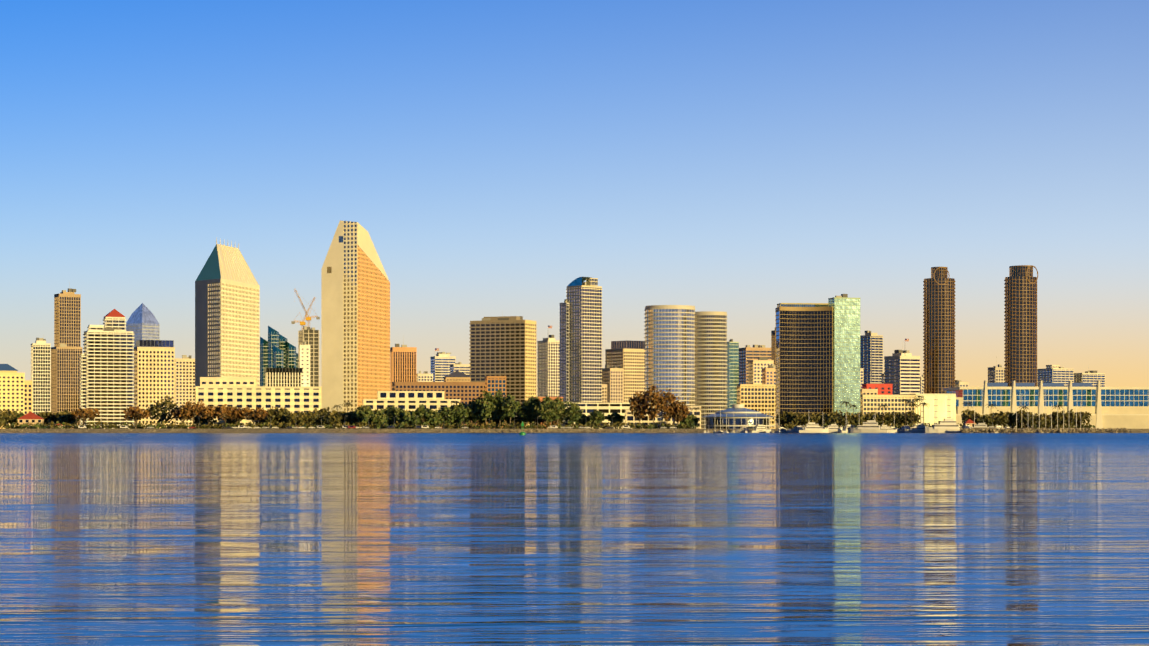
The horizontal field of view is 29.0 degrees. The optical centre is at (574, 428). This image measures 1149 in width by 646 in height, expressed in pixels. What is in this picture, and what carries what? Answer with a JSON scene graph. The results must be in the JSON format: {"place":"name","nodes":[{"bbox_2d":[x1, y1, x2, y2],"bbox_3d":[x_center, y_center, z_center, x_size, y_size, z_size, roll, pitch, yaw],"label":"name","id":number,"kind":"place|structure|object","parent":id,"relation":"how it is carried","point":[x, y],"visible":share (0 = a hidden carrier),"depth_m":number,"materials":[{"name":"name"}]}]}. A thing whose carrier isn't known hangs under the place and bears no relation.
{"place":"outdoors","nodes":[
{"label":"outdoors","id":0,"kind":"place"},
{"bbox_2d":[195,377,321,428],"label":"building","id":1,"kind":"structure","parent":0,"point":[243,392],"depth_m":1597.94,"materials":[{"name":"beige concrete"}]},
{"bbox_2d":[0,433,1148,645],"bbox_3d":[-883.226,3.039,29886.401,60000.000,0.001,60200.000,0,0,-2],"label":"water","id":2,"kind":"structure","parent":0,"point":[575,539],"depth_m":60.77,"materials":[{"name":"blue liquid"}]},
{"bbox_2d":[0,428,1145,432],"bbox_3d":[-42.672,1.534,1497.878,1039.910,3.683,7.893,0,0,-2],"label":"shore rocks","id":3,"kind":"object","parent":2,"relation":"in","point":[488,430],"visible":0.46,"depth_m":1495.63,"materials":[{"name":"beige stone"}]},
{"bbox_2d":[798,421,828,432],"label":"yacht","id":4,"kind":"object","parent":2,"relation":"on","point":[811,427],"visible":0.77,"depth_m":1464.80,"materials":[{"name":"white"}]},
{"bbox_2d":[851,418,887,432],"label":"yacht","id":5,"kind":"object","parent":2,"relation":"on","point":[870,426],"visible":0.88,"depth_m":1461.46,"materials":[{"name":"white plastic"}]},
{"bbox_2d":[925,416,961,432],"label":"yacht","id":6,"kind":"object","parent":2,"relation":"on","point":[948,426],"visible":0.77,"depth_m":1456.59,"materials":[{"name":"white"}]},
{"bbox_2d":[960,427,1127,432],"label":"breakwater rocks","id":7,"kind":"object","parent":2,"relation":"in","point":[1045,430],"visible":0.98,"depth_m":1448.01,"materials":[{"name":"beige"}]},
{"bbox_2d":[0,429,1148,432],"bbox_3d":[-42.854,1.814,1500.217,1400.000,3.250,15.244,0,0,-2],"label":"shore bank","id":8,"kind":"structure","parent":0,"point":[334,430],"depth_m":1494.85,"materials":[{"name":"brown soil"}]},
{"bbox_2d":[0,0,1148,411],"label":"sky","id":9,"kind":"structure","parent":0,"point":[742,159],"materials":[{"name":"blue"}]},
{"bbox_2d":[701,404,774,428],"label":"waterfront pavilion","id":10,"kind":"structure","parent":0,"point":[740,415],"depth_m":1563.90,"materials":[{"name":"white glass"}]},
{"label":"ground","id":11,"kind":"structure","parent":0,"visible":0},
{"bbox_2d":[0,364,31,428],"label":"building","id":12,"kind":"structure","parent":11,"relation":"on","point":[15,391],"depth_m":1756.75,"materials":[{"name":"beige concrete"}]},
{"bbox_2d":[17,412,43,428],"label":"village house","id":13,"kind":"structure","parent":11,"relation":"on","point":[32,418],"depth_m":1535.61,"materials":[{"name":"red concrete"}]},
{"bbox_2d":[0,420,79,428],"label":"hedge","id":14,"kind":"object","parent":11,"relation":"on","point":[33,426],"visible":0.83,"depth_m":1515.49,"materials":[{"name":"green plant"}]},
{"bbox_2d":[31,338,50,425],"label":"building","id":15,"kind":"structure","parent":11,"relation":"on","point":[40,363],"depth_m":2237.14,"materials":[{"name":"beige concrete"}]},
{"bbox_2d":[51,288,81,428],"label":"high-rise building","id":16,"kind":"structure","parent":11,"relation":"on","point":[66,350],"depth_m":2144.32,"materials":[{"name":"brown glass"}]},
{"bbox_2d":[57,410,78,427],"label":"tree","id":17,"kind":"object","parent":11,"relation":"on","point":[66,415],"visible":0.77,"depth_m":1533.54,"materials":[{"name":"green plant"}]},
{"bbox_2d":[71,407,98,424],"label":"tree","id":18,"kind":"object","parent":11,"relation":"on","point":[84,414],"visible":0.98,"depth_m":1508.97,"materials":[{"name":"brown plant"}]},
{"bbox_2d":[79,309,133,428],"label":"skyscraper","id":19,"kind":"structure","parent":11,"relation":"on","point":[106,390],"depth_m":1975.74,"materials":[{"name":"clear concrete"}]},
{"bbox_2d":[123,406,150,428],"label":"tree","id":20,"kind":"object","parent":11,"relation":"on","point":[136,414],"visible":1,"depth_m":1509.88,"materials":[{"name":"brown plant"}]},
{"bbox_2d":[125,303,158,423],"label":"skyscraper","id":21,"kind":"structure","parent":11,"relation":"on","point":[142,323],"depth_m":2746.71,"materials":[{"name":"blue glass"}]},
{"bbox_2d":[134,338,174,428],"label":"cream office building","id":22,"kind":"structure","parent":11,"relation":"on","point":[154,371],"depth_m":1874.91,"materials":[{"name":"beige concrete"}]},
{"bbox_2d":[146,396,179,423],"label":"tree","id":23,"kind":"object","parent":11,"relation":"on","point":[158,407],"visible":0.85,"depth_m":1538.15,"materials":[{"name":"green plant"}]},
{"bbox_2d":[171,408,194,421],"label":"tree","id":24,"kind":"object","parent":11,"relation":"on","point":[184,417],"visible":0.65,"depth_m":1523.69,"materials":[{"name":"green plant"}]},
{"bbox_2d":[75,421,291,428],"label":"hedge","id":25,"kind":"object","parent":11,"relation":"on","point":[182,425],"visible":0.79,"depth_m":1513.39,"materials":[{"name":"green plant"}]},
{"bbox_2d":[175,355,194,427],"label":"building","id":26,"kind":"structure","parent":11,"relation":"on","point":[184,379],"depth_m":2141.43,"materials":[{"name":"beige concrete"}]},
{"bbox_2d":[178,400,207,423],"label":"tree","id":27,"kind":"object","parent":11,"relation":"on","point":[188,408],"visible":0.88,"depth_m":1522.26,"materials":[{"name":"brown plant"}]},
{"bbox_2d":[195,405,219,424],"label":"tree","id":28,"kind":"object","parent":11,"relation":"on","point":[206,413],"visible":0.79,"depth_m":1519.50,"materials":[{"name":"brown plant"}]},
{"bbox_2d":[211,404,237,428],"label":"tree","id":29,"kind":"object","parent":11,"relation":"on","point":[223,411],"visible":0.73,"depth_m":1518.57,"materials":[{"name":"brown plant"}]},
{"bbox_2d":[195,238,259,426],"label":"skyscraper","id":30,"kind":"structure","parent":11,"relation":"on","point":[227,314],"depth_m":1655.11,"materials":[{"name":"beige concrete"}]},
{"bbox_2d":[240,406,268,428],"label":"tree","id":31,"kind":"object","parent":11,"relation":"on","point":[251,414],"visible":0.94,"depth_m":1518.58,"materials":[{"name":"brown plant"}]},
{"bbox_2d":[260,326,297,385],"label":"skyscraper","id":32,"kind":"structure","parent":11,"relation":"on","point":[277,350],"depth_m":2451.57,"materials":[{"name":"teal glass"}]},
{"bbox_2d":[265,372,300,386],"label":"building","id":33,"kind":"structure","parent":11,"relation":"on","point":[282,379],"depth_m":2045.42,"materials":[{"name":"beige concrete"}]},
{"bbox_2d":[264,368,302,372],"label":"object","id":34,"kind":"structure","parent":33,"relation":"on","point":[292,370],"depth_m":2048.39,"materials":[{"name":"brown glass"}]},
{"bbox_2d":[285,411,308,428],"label":"tree","id":35,"kind":"object","parent":11,"relation":"on","point":[294,418],"visible":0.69,"depth_m":1535.10,"materials":[{"name":"green plant"}]},
{"bbox_2d":[298,410,318,425],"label":"tree","id":36,"kind":"object","parent":11,"relation":"on","point":[313,417],"visible":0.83,"depth_m":1536.10,"materials":[{"name":"green plant"}]},
{"bbox_2d":[298,326,318,386],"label":"construction building","id":37,"kind":"structure","parent":11,"relation":"on","point":[308,350],"depth_m":2075.13,"materials":[{"name":"beige concrete"}]},
{"bbox_2d":[320,410,342,428],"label":"tree","id":38,"kind":"object","parent":11,"relation":"on","point":[332,417],"visible":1,"depth_m":1533.35,"materials":[{"name":"green plant"}]},
{"bbox_2d":[321,221,389,428],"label":"skyscraper","id":39,"kind":"structure","parent":11,"relation":"on","point":[355,326],"depth_m":1723.68,"materials":[{"name":"beige concrete"}]},
{"bbox_2d":[352,405,373,424],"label":"tree","id":40,"kind":"object","parent":11,"relation":"on","point":[363,413],"visible":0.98,"depth_m":1535.00,"materials":[{"name":"green plant"}]},
{"bbox_2d":[369,410,388,425],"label":"tree","id":41,"kind":"object","parent":11,"relation":"on","point":[377,416],"visible":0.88,"depth_m":1537.00,"materials":[{"name":"green plant"}]},
{"bbox_2d":[290,420,470,428],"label":"hedge","id":42,"kind":"object","parent":11,"relation":"on","point":[374,426],"visible":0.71,"depth_m":1517.47,"materials":[{"name":"green plant"}]},
{"bbox_2d":[390,336,416,390],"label":"building","id":43,"kind":"structure","parent":11,"relation":"on","point":[403,363],"depth_m":2347.76,"materials":[{"name":"brown concrete"}]},
{"bbox_2d":[400,410,418,426],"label":"tree","id":44,"kind":"object","parent":11,"relation":"on","point":[408,417],"visible":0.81,"depth_m":1531.68,"materials":[{"name":"green plant"}]},
{"bbox_2d":[362,391,459,428],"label":"building","id":45,"kind":"structure","parent":11,"relation":"on","point":[414,400],"depth_m":1602.34,"materials":[{"name":"beige concrete"}]},
{"bbox_2d":[413,404,433,428],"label":"tree","id":46,"kind":"object","parent":11,"relation":"on","point":[422,412],"visible":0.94,"depth_m":1533.33,"materials":[{"name":"green plant"}]},
{"bbox_2d":[416,371,432,381],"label":"building","id":47,"kind":"structure","parent":11,"relation":"on","point":[425,376],"depth_m":2697.77,"materials":[{"name":"beige concrete"}]},
{"bbox_2d":[426,409,445,426],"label":"tree","id":48,"kind":"object","parent":11,"relation":"on","point":[436,417],"visible":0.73,"depth_m":1538.93,"materials":[{"name":"green plant"}]},
{"bbox_2d":[430,352,455,381],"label":"building","id":49,"kind":"structure","parent":11,"relation":"on","point":[441,362],"depth_m":3298.70,"materials":[{"name":"white concrete"}]},
{"bbox_2d":[438,405,457,425],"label":"tree","id":50,"kind":"object","parent":11,"relation":"on","point":[447,411],"visible":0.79,"depth_m":1539.86,"materials":[{"name":"green plant"}]},
{"bbox_2d":[392,371,505,428],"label":"brown brick building","id":51,"kind":"structure","parent":11,"relation":"on","point":[459,385],"depth_m":1863.21,"materials":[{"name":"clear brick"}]},
{"bbox_2d":[450,362,469,375],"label":"building","id":52,"kind":"structure","parent":11,"relation":"on","point":[462,368],"depth_m":3200.10,"materials":[{"name":"white concrete"}]},
{"bbox_2d":[453,403,470,425],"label":"tree","id":53,"kind":"object","parent":11,"relation":"on","point":[461,413],"visible":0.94,"depth_m":1538.49,"materials":[{"name":"green plant"}]},
{"bbox_2d":[465,398,483,424],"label":"tree","id":54,"kind":"object","parent":11,"relation":"on","point":[472,410],"visible":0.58,"depth_m":1538.89,"materials":[{"name":"green plant"}]},
{"bbox_2d":[475,391,496,428],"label":"tree","id":55,"kind":"object","parent":11,"relation":"on","point":[488,402],"visible":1,"depth_m":1531.87,"materials":[{"name":"green plant"}]},
{"bbox_2d":[492,390,507,426],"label":"tree","id":56,"kind":"object","parent":11,"relation":"on","point":[499,405],"visible":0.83,"depth_m":1536.60,"materials":[{"name":"green plant"}]},
{"bbox_2d":[469,316,536,426],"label":"building","id":57,"kind":"structure","parent":11,"relation":"on","point":[503,346],"depth_m":1927.99,"materials":[{"name":"brown concrete"}]},
{"bbox_2d":[501,394,519,422],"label":"tree","id":58,"kind":"object","parent":11,"relation":"on","point":[510,404],"visible":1,"depth_m":1527.72,"materials":[{"name":"green plant"}]},
{"bbox_2d":[517,400,532,421],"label":"tree","id":59,"kind":"object","parent":11,"relation":"on","point":[523,409],"visible":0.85,"depth_m":1543.84,"materials":[{"name":"green plant"}]},
{"bbox_2d":[527,396,540,423],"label":"tree","id":60,"kind":"object","parent":11,"relation":"on","point":[536,401],"visible":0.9,"depth_m":1541.60,"materials":[{"name":"green plant"}]},
{"bbox_2d":[534,396,556,428],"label":"tree","id":61,"kind":"object","parent":11,"relation":"on","point":[545,412],"visible":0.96,"depth_m":1529.33,"materials":[{"name":"green plant"}]},
{"bbox_2d":[537,335,559,396],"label":"skyscraper","id":62,"kind":"structure","parent":11,"relation":"on","point":[548,367],"depth_m":2455.39,"materials":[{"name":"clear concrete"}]},
{"bbox_2d":[549,397,568,423],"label":"tree","id":63,"kind":"object","parent":11,"relation":"on","point":[559,403],"visible":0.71,"depth_m":1533.21,"materials":[{"name":"green plant"}]},
{"bbox_2d":[562,402,583,425],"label":"tree","id":64,"kind":"object","parent":11,"relation":"on","point":[573,413],"visible":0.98,"depth_m":1531.90,"materials":[{"name":"green plant"}]},
{"bbox_2d":[560,277,601,402],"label":"skyscraper","id":65,"kind":"structure","parent":11,"relation":"on","point":[581,344],"depth_m":2089.89,"materials":[{"name":"grey concrete"}]},
{"bbox_2d":[467,420,697,428],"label":"hedge","id":66,"kind":"object","parent":11,"relation":"on","point":[578,425],"visible":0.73,"depth_m":1523.04,"materials":[{"name":"green plant"}]},
{"bbox_2d":[589,410,604,425],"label":"tree","id":67,"kind":"object","parent":11,"relation":"on","point":[596,416],"visible":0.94,"depth_m":1544.56,"materials":[{"name":"green plant"}]},
{"bbox_2d":[560,403,655,428],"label":"terminal building","id":68,"kind":"structure","parent":11,"relation":"on","point":[622,409],"depth_m":1632.30,"materials":[{"name":"beige concrete"}]},
{"bbox_2d":[602,340,644,402],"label":"building","id":69,"kind":"structure","parent":11,"relation":"on","point":[623,374],"depth_m":2307.15,"materials":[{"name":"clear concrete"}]},
{"bbox_2d":[628,391,649,422],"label":"tree","id":70,"kind":"object","parent":11,"relation":"on","point":[638,407],"visible":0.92,"depth_m":1536.47,"materials":[{"name":"brown plant"}]},
{"bbox_2d":[642,385,666,428],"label":"tree","id":71,"kind":"object","parent":11,"relation":"on","point":[656,400],"visible":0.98,"depth_m":1530.69,"materials":[{"name":"brown plant"}]},
{"bbox_2d":[644,305,694,405],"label":"skyscraper","id":72,"kind":"structure","parent":11,"relation":"on","point":[669,345],"depth_m":1734.59,"materials":[{"name":"grey glass"}]},
{"bbox_2d":[659,387,680,423],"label":"tree","id":73,"kind":"object","parent":11,"relation":"on","point":[671,398],"visible":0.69,"depth_m":1541.38,"materials":[{"name":"brown plant"}]},
{"bbox_2d":[656,406,700,428],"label":"building","id":74,"kind":"structure","parent":11,"relation":"on","point":[697,413],"depth_m":1644.76,"materials":[{"name":"beige concrete"}]},
{"bbox_2d":[669,402,690,423],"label":"tree","id":75,"kind":"object","parent":11,"relation":"on","point":[682,411],"visible":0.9,"depth_m":1541.16,"materials":[{"name":"brown plant"}]},
{"bbox_2d":[695,311,726,428],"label":"skyscraper","id":76,"kind":"structure","parent":11,"relation":"on","point":[710,362],"depth_m":1794.54,"materials":[{"name":"beige concrete"}]},
{"bbox_2d":[727,339,738,408],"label":"building","id":77,"kind":"structure","parent":11,"relation":"on","point":[732,364],"depth_m":2457.87,"materials":[{"name":"teal glass"}]},
{"bbox_2d":[739,345,770,383],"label":"building","id":78,"kind":"structure","parent":11,"relation":"on","point":[748,352],"depth_m":2561.95,"materials":[{"name":"beige concrete"}]},
{"bbox_2d":[737,384,775,428],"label":"building","id":79,"kind":"structure","parent":11,"relation":"on","point":[759,397],"depth_m":1987.68,"materials":[{"name":"beige concrete"}]},
{"bbox_2d":[748,357,773,383],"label":"building","id":80,"kind":"structure","parent":11,"relation":"on","point":[755,367],"depth_m":2188.03,"materials":[{"name":"beige concrete"}]},
{"bbox_2d":[762,364,775,383],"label":"building","id":81,"kind":"structure","parent":11,"relation":"on","point":[768,375],"depth_m":2127.44,"materials":[{"name":"beige concrete"}]},
{"bbox_2d":[771,327,775,365],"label":"building","id":82,"kind":"structure","parent":11,"relation":"on","point":[773,344],"depth_m":2360.53,"materials":[{"name":"beige concrete"}]},
{"bbox_2d":[774,411,792,425],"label":"tree","id":83,"kind":"object","parent":11,"relation":"on","point":[784,417],"visible":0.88,"depth_m":1599.79,"materials":[{"name":"green plant"}]},
{"bbox_2d":[791,412,806,425],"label":"tree","id":84,"kind":"object","parent":11,"relation":"on","point":[798,418],"visible":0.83,"depth_m":1591.68,"materials":[{"name":"green plant"}]},
{"bbox_2d":[775,306,832,428],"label":"skyscraper","id":85,"kind":"structure","parent":11,"relation":"on","point":[804,361],"depth_m":1690.68,"materials":[{"name":"brown glass"}]},
{"bbox_2d":[777,303,827,306],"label":"roof parapet","id":86,"kind":"structure","parent":85,"relation":"attached to","point":[803,304],"depth_m":1727.17,"materials":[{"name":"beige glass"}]},
{"bbox_2d":[824,410,845,424],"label":"tree","id":87,"kind":"object","parent":11,"relation":"on","point":[833,417],"visible":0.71,"depth_m":1590.68,"materials":[{"name":"green plant"}]},
{"bbox_2d":[828,294,859,415],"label":"skyscraper","id":88,"kind":"structure","parent":11,"relation":"on","point":[846,348],"depth_m":1698.30,"materials":[{"name":"green glass"}]},
{"bbox_2d":[837,412,859,425],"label":"tree","id":89,"kind":"object","parent":11,"relation":"on","point":[850,418],"visible":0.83,"depth_m":1589.25,"materials":[{"name":"green plant"}]},
{"bbox_2d":[860,330,882,383],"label":"building","id":90,"kind":"structure","parent":11,"relation":"on","point":[871,354],"depth_m":2565.89,"materials":[{"name":"blue glass"}]},
{"bbox_2d":[784,420,962,428],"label":"hedge","id":91,"kind":"object","parent":11,"relation":"on","point":[790,426],"visible":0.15,"depth_m":1582.88,"materials":[{"name":"green plant"}]},
{"bbox_2d":[862,384,892,394],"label":"building","id":92,"kind":"structure","parent":11,"relation":"on","point":[884,389],"depth_m":2001.04,"materials":[{"name":"red brick"}]},
{"bbox_2d":[884,350,919,394],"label":"office building","id":93,"kind":"structure","parent":11,"relation":"on","point":[902,371],"depth_m":2317.98,"materials":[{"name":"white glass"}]},
{"bbox_2d":[860,394,955,425],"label":"long cream building","id":94,"kind":"structure","parent":11,"relation":"on","point":[942,407],"depth_m":1753.67,"materials":[{"name":"beige concrete"}]},
{"bbox_2d":[923,267,954,393],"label":"skyscraper","id":95,"kind":"structure","parent":11,"relation":"on","point":[939,329],"depth_m":2092.23,"materials":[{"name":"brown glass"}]},
{"bbox_2d":[972,413,997,426],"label":"tree","id":96,"kind":"object","parent":11,"relation":"on","point":[987,419],"visible":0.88,"depth_m":1568.43,"materials":[{"name":"green plant"}]},
{"bbox_2d":[988,356,1004,382],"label":"building","id":97,"kind":"structure","parent":11,"relation":"on","point":[996,374],"depth_m":2618.77,"materials":[{"name":"beige concrete"}]},
{"bbox_2d":[991,410,1008,426],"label":"tree","id":98,"kind":"object","parent":11,"relation":"on","point":[1003,419],"visible":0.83,"depth_m":1569.79,"materials":[{"name":"green plant"}]},
{"bbox_2d":[1004,265,1037,386],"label":"skyscraper","id":99,"kind":"structure","parent":11,"relation":"on","point":[1020,322],"depth_m":1992.85,"materials":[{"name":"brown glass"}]},
{"bbox_2d":[1014,410,1035,427],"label":"tree","id":100,"kind":"object","parent":11,"relation":"on","point":[1023,416],"visible":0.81,"depth_m":1571.67,"materials":[{"name":"green plant"}]},
{"bbox_2d":[1026,413,1046,428],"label":"tree","id":101,"kind":"object","parent":11,"relation":"on","point":[1036,420],"visible":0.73,"depth_m":1570.16,"materials":[{"name":"green plant"}]},
{"bbox_2d":[987,423,1094,428],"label":"hedge","id":102,"kind":"object","parent":11,"relation":"on","point":[1083,425],"visible":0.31,"depth_m":1580.62,"materials":[{"name":"green plant"}]},
{"bbox_2d":[942,381,1148,428],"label":"convention building","id":103,"kind":"structure","parent":11,"relation":"on","point":[1117,407],"depth_m":1828.11,"materials":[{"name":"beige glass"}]},
{"bbox_2d":[1052,411,1070,428],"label":"tree","id":104,"kind":"object","parent":11,"relation":"on","point":[1060,417],"visible":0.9,"depth_m":1573.15,"materials":[{"name":"green plant"}]},
{"bbox_2d":[1037,360,1104,386],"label":"condos","id":105,"kind":"structure","parent":11,"relation":"on","point":[1053,374],"depth_m":2833.38,"materials":[{"name":"white concrete"}]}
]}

